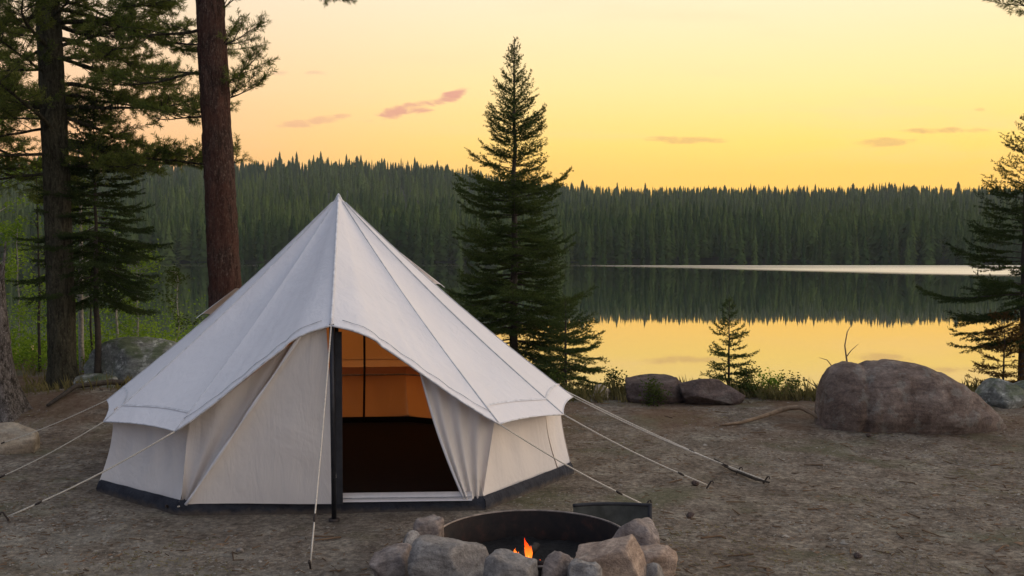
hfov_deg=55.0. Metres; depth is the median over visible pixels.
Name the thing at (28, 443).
rock
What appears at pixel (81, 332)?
sapling
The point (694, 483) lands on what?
ground stone
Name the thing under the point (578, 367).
spruce tree
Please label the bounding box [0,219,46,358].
sapling
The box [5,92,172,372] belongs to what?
spruce tree
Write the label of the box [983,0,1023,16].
pine tree
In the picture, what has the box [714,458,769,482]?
fallen twig
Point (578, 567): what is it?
fire stone
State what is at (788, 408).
driftwood
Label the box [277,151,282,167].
spruce tree
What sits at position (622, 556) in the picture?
fire stone
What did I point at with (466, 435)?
door leaf
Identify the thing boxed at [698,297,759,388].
spruce tree
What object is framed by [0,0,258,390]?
pine tree
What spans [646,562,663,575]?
fire stone
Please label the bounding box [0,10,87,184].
pine tree
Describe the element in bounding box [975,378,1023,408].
rock
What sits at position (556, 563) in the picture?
fire stone
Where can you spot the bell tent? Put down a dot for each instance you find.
(336, 357)
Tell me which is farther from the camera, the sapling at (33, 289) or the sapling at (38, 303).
the sapling at (33, 289)
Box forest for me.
[0,155,1022,261]
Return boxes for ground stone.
[691,480,698,485]
[853,552,862,557]
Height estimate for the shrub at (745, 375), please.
0.720 m
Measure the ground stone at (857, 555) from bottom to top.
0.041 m
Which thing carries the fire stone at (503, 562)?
on the ground at (710, 509)
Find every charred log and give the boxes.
[520,542,539,555]
[537,559,543,565]
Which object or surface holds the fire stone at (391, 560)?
on the ground at (710, 509)
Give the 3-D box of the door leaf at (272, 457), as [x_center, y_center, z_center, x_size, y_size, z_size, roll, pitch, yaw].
[-1.838,0.934,7.175,1.112,1.315,0.102,0,2,1]
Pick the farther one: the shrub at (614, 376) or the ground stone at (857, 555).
the shrub at (614, 376)
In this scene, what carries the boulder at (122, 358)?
on the ground at (710, 509)
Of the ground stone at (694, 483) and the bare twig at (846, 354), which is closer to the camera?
the ground stone at (694, 483)
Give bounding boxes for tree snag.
[0,242,32,421]
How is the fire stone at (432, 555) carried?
on the ground at (710, 509)
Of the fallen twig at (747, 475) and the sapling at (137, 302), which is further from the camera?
the sapling at (137, 302)
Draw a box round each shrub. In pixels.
[547,370,581,392]
[596,367,627,393]
[638,374,671,405]
[734,357,767,396]
[755,367,786,393]
[777,370,806,399]
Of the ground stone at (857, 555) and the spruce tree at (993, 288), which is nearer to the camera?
the ground stone at (857, 555)
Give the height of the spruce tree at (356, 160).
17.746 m
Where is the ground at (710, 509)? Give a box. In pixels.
[0,185,1023,575]
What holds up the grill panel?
on the ground at (710, 509)
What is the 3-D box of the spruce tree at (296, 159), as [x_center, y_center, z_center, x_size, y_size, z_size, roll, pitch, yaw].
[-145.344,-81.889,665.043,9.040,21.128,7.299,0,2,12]
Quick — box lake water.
[1,262,1020,390]
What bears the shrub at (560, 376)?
on the ground at (710, 509)
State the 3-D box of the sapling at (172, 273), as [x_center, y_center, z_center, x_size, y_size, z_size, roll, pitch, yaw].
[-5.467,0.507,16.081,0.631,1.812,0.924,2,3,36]
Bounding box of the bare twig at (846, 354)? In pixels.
[844,326,856,361]
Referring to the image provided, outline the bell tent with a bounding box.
[0,193,763,560]
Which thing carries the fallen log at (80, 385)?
on the ground at (710, 509)
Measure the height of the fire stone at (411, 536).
0.304 m
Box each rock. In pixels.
[0,422,39,454]
[73,373,120,387]
[593,384,609,399]
[625,374,684,403]
[678,379,744,404]
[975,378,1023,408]
[1013,380,1023,389]
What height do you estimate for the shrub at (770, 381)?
0.582 m
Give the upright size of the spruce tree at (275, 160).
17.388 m
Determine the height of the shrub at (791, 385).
0.552 m
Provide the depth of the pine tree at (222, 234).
11.42 m
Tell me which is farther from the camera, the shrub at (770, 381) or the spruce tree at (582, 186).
the spruce tree at (582, 186)
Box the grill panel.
[573,502,651,525]
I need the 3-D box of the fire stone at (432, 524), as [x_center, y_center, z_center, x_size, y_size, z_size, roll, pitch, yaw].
[-0.516,1.572,6.064,0.192,0.326,0.226,0,2,0]
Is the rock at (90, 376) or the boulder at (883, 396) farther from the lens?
the rock at (90, 376)
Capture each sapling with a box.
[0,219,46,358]
[11,156,45,371]
[16,229,75,327]
[26,154,113,373]
[74,197,105,350]
[92,230,138,337]
[107,239,164,336]
[152,264,206,340]
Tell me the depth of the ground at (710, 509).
7.61 m
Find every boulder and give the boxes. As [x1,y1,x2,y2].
[83,337,176,386]
[814,359,1006,434]
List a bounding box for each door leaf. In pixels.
[189,328,330,503]
[423,376,493,499]
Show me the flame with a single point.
(528, 552)
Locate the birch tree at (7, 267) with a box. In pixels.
[0,120,31,287]
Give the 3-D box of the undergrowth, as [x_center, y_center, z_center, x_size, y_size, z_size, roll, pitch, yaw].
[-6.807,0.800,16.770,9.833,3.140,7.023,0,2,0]
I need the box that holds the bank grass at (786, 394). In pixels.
[14,351,1020,402]
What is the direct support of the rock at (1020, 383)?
on the ground at (710, 509)
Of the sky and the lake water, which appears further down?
the lake water
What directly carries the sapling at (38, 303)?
on the ground at (710, 509)
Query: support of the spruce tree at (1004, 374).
on the ground at (710, 509)
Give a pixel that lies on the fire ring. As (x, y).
(551, 531)
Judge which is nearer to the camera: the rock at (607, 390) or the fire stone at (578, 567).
the fire stone at (578, 567)
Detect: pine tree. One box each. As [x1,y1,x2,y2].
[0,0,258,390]
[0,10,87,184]
[78,0,356,314]
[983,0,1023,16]
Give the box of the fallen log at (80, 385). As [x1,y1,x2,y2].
[46,379,128,406]
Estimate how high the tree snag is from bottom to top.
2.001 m
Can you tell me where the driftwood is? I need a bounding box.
[720,405,817,425]
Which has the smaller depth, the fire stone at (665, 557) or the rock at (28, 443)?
the fire stone at (665, 557)
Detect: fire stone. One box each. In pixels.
[369,543,411,575]
[403,530,420,545]
[407,534,488,575]
[413,514,443,536]
[483,548,537,575]
[541,551,572,575]
[567,558,602,575]
[575,534,646,575]
[613,517,659,544]
[640,544,677,575]
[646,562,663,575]
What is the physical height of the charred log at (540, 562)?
0.086 m
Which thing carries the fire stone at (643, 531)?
on the ground at (710, 509)
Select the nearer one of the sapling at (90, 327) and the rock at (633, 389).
the rock at (633, 389)
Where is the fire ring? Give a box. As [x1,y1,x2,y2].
[444,509,620,575]
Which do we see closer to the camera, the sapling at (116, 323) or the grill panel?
the grill panel
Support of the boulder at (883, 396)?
on the ground at (710, 509)
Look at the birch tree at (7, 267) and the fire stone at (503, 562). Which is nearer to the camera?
the fire stone at (503, 562)
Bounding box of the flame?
[524,538,532,557]
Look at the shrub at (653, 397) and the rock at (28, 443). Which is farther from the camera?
the shrub at (653, 397)
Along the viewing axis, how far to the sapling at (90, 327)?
14.92 m
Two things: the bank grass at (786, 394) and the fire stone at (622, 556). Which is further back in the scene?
the bank grass at (786, 394)
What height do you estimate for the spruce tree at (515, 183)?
5.788 m
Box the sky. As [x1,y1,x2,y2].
[0,0,1023,194]
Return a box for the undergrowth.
[6,262,206,372]
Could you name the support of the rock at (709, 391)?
on the ground at (710, 509)
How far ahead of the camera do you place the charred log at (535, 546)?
6.02 m
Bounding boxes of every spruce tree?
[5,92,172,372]
[273,157,277,170]
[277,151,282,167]
[294,151,298,166]
[354,156,358,165]
[440,36,605,390]
[533,292,609,394]
[581,180,584,191]
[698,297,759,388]
[915,115,1023,380]
[965,306,1023,386]

